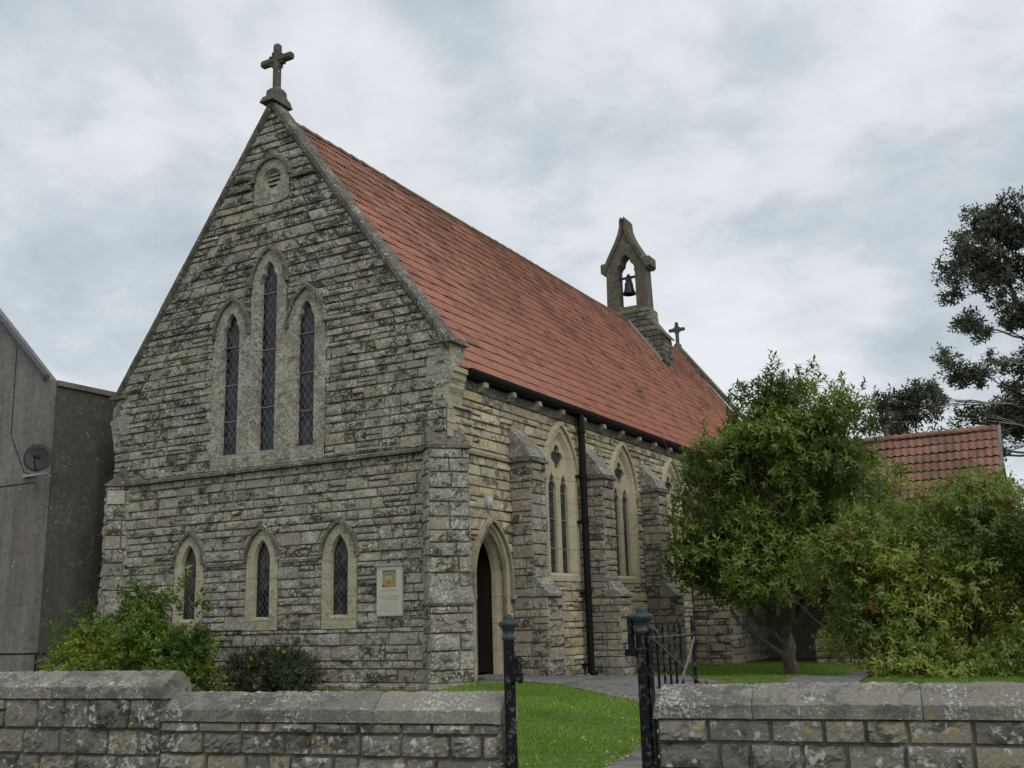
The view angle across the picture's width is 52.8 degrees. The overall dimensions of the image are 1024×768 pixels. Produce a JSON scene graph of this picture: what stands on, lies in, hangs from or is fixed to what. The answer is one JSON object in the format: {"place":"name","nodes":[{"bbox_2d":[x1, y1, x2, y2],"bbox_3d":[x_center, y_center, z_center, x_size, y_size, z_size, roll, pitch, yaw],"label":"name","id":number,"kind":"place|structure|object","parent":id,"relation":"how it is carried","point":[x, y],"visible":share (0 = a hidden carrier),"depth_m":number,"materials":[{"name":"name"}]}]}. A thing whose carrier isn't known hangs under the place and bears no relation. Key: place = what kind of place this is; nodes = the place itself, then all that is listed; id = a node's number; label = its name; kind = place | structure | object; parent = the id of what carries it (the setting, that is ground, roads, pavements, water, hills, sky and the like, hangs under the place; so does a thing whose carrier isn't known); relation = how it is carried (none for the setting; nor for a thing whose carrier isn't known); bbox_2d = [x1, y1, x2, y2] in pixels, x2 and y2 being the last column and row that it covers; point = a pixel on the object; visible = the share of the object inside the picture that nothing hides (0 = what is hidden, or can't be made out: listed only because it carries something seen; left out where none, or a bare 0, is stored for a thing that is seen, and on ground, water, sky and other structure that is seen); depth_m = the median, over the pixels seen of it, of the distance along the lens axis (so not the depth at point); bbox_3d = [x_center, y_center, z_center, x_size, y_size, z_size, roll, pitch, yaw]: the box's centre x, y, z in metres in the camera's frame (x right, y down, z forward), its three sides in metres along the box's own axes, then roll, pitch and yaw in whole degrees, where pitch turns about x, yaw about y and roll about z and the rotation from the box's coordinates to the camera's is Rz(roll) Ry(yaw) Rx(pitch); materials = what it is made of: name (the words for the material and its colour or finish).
{"place":"outdoors","nodes":[
{"label":"outdoors","id":0,"kind":"place"},
{"bbox_2d":[0,0,1023,572],"label":"sky","id":1,"kind":"structure","parent":0,"point":[794,175],"materials":[{"name":"white"}]},
{"bbox_2d":[193,658,1023,767],"bbox_3d":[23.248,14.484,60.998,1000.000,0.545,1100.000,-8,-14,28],"label":"ground","id":2,"kind":"structure","parent":0,"point":[742,678],"depth_m":13.84,"materials":[{"name":"green plant"}]},
{"bbox_2d":[0,652,45,671],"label":"handrail","id":3,"kind":"object","parent":2,"relation":"on","point":[38,653],"visible":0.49,"depth_m":20.47,"materials":[{"name":"black metal"}]},
{"bbox_2d":[0,308,115,671],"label":"rendered house","id":4,"kind":"structure","parent":2,"relation":"on","point":[51,537],"depth_m":23.28,"materials":[{"name":"grey cement render"}]},
{"bbox_2d":[23,444,51,478],"bbox_3d":[-10.511,1.659,22.468,1.147,0.652,0.642,-8,-14,28],"label":"satellite dish","id":5,"kind":"object","parent":4,"relation":"attached to","point":[37,457],"visible":1,"depth_m":22.32,"materials":[{"name":"grey metal"}]},
{"bbox_2d":[35,563,230,691],"bbox_3d":[-7.263,4.986,19.744,4.890,2.967,2.296,-8,-14,28],"label":"yellow green shrub","id":6,"kind":"object","parent":2,"relation":"on","point":[139,636],"visible":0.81,"depth_m":19.30,"materials":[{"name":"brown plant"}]},
{"bbox_2d":[0,670,517,767],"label":"boundary wall","id":7,"kind":"structure","parent":2,"relation":"on","point":[117,719],"depth_m":8.57,"materials":[{"name":"stone"}]},
{"bbox_2d":[218,636,347,692],"bbox_3d":[-4.385,5.317,19.140,2.674,1.260,1.178,-8,-14,28],"label":"flowering shrub","id":8,"kind":"object","parent":2,"relation":"on","point":[271,660],"visible":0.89,"depth_m":18.98,"materials":[{"name":"green plant"}]},
{"bbox_2d":[93,43,745,691],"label":"church","id":9,"kind":"structure","parent":2,"relation":"on","point":[345,375],"depth_m":21.93,"materials":[{"name":"grey stone"}]},
{"bbox_2d":[171,529,206,631],"bbox_3d":[-6.799,4.162,21.850,1.010,2.135,0.285,-8,-14,28],"label":"lancet window","id":10,"kind":"structure","parent":9,"relation":"in","point":[190,550],"depth_m":21.82,"materials":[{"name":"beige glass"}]},
{"bbox_2d":[210,296,250,467],"bbox_3d":[-6.043,-0.086,22.301,1.130,3.757,0.290,-8,-14,28],"label":"lancet window","id":11,"kind":"structure","parent":9,"relation":"in","point":[232,324],"depth_m":22.25,"materials":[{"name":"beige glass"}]},
{"bbox_2d":[243,524,281,630],"bbox_3d":[-5.018,3.897,20.892,1.010,2.135,0.285,-8,-14,28],"label":"lancet window","id":12,"kind":"structure","parent":9,"relation":"in","point":[262,552],"depth_m":20.84,"materials":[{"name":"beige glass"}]},
{"bbox_2d":[247,244,289,462],"bbox_3d":[-5.149,-0.709,21.921,1.130,4.757,0.290,-8,-14,28],"label":"lancet window","id":13,"kind":"structure","parent":9,"relation":"in","point":[269,275],"depth_m":21.88,"materials":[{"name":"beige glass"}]},
{"bbox_2d":[284,282,327,458],"bbox_3d":[-4.226,-0.327,21.317,1.130,3.697,0.290,-8,-14,28],"label":"lancet window","id":14,"kind":"structure","parent":9,"relation":"in","point":[306,316],"depth_m":21.27,"materials":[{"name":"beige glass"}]},
{"bbox_2d":[318,518,360,628],"bbox_3d":[-3.298,3.641,19.966,1.010,2.135,0.285,-8,-14,28],"label":"lancet window","id":15,"kind":"structure","parent":9,"relation":"in","point":[339,552],"depth_m":19.92,"materials":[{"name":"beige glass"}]},
{"bbox_2d":[374,563,404,616],"bbox_3d":[-2.278,3.833,19.170,0.630,0.948,0.085,-8,-14,28],"label":"notice board","id":16,"kind":"object","parent":9,"relation":"attached to","point":[390,597],"visible":1,"depth_m":19.15,"materials":[{"name":"beige"}]},
{"bbox_2d":[484,496,493,509],"bbox_3d":[-0.444,2.321,20.163,0.162,0.270,0.190,-8,-14,28],"label":"bulkhead lamp","id":17,"kind":"object","parent":9,"relation":"attached to","point":[489,502],"visible":1,"depth_m":20.10,"materials":[{"name":"grey plastic"}]},
{"bbox_2d":[470,516,517,680],"bbox_3d":[-1.391,4.359,20.418,2.540,3.308,2.000,-8,-14,28],"label":"doorway","id":18,"kind":"structure","parent":9,"relation":"in","point":[487,579],"depth_m":20.42,"materials":[{"name":"brown stone"}]},
{"bbox_2d":[543,421,581,581],"bbox_3d":[1.066,2.596,23.128,0.260,3.597,1.860,-8,-14,28],"label":"traceried window","id":19,"kind":"structure","parent":9,"relation":"in","point":[564,556],"depth_m":23.33,"materials":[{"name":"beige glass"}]},
{"bbox_2d":[609,441,640,583],"bbox_3d":[2.799,3.230,26.173,0.260,3.597,1.860,-8,-14,28],"label":"traceried window","id":20,"kind":"structure","parent":9,"relation":"in","point":[626,492],"depth_m":26.45,"materials":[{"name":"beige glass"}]},
{"bbox_2d":[619,274,635,296],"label":"bell","id":21,"kind":"object","parent":9,"relation":"hanging from","point":[629,290],"visible":0.99,"depth_m":40.97,"materials":[{"name":"brown metal"}]},
{"bbox_2d":[661,457,686,584],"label":"traceried window","id":22,"kind":"structure","parent":9,"relation":"in","point":[669,467],"depth_m":29.54,"materials":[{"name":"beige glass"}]},
{"bbox_2d":[498,614,523,767],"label":"gate post","id":23,"kind":"object","parent":2,"relation":"on","point":[508,625],"visible":1,"depth_m":7.80,"materials":[{"name":"black metal"}]},
{"bbox_2d":[625,606,657,767],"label":"gate post","id":24,"kind":"object","parent":2,"relation":"on","point":[641,618],"visible":0.98,"depth_m":7.52,"materials":[{"name":"black metal"}]},
{"bbox_2d":[647,616,707,767],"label":"iron gate","id":25,"kind":"structure","parent":24,"relation":"attached to","point":[650,638],"depth_m":7.75,"materials":[{"name":"black metal"}]},
{"bbox_2d":[654,349,914,673],"bbox_3d":[6.363,3.010,24.220,5.752,7.501,5.517,-8,-14,28],"label":"leafy tree","id":26,"kind":"object","parent":2,"relation":"on","point":[811,472],"visible":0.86,"depth_m":23.00,"materials":[{"name":"green plant"}]},
{"bbox_2d":[653,681,1023,767],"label":"boundary wall","id":27,"kind":"structure","parent":2,"relation":"on","point":[977,724],"depth_m":7.01,"materials":[{"name":"stone"}]},
{"bbox_2d":[691,424,1023,663],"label":"church hall","id":28,"kind":"structure","parent":2,"relation":"on","point":[722,635],"depth_m":29.23,"materials":[{"name":"tile"}]},
{"bbox_2d":[783,459,1023,678],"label":"shrub","id":29,"kind":"object","parent":2,"relation":"on","point":[898,595],"visible":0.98,"depth_m":17.84,"materials":[{"name":"green plant"}]},
{"bbox_2d":[852,184,1023,461],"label":"gum tree","id":30,"kind":"object","parent":2,"relation":"on","point":[988,269],"visible":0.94,"depth_m":37.19,"materials":[{"name":"green plant"}]},
{"bbox_2d":[481,668,864,767],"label":"fallen leaves","id":31,"kind":"object","parent":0,"point":[622,757],"visible":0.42,"depth_m":12.59,"materials":[{"name":"brown plant"}]},
{"bbox_2d":[475,665,885,767],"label":"path","id":32,"kind":"structure","parent":0,"point":[624,685],"depth_m":17.14,"materials":[{"name":"grey concrete"}]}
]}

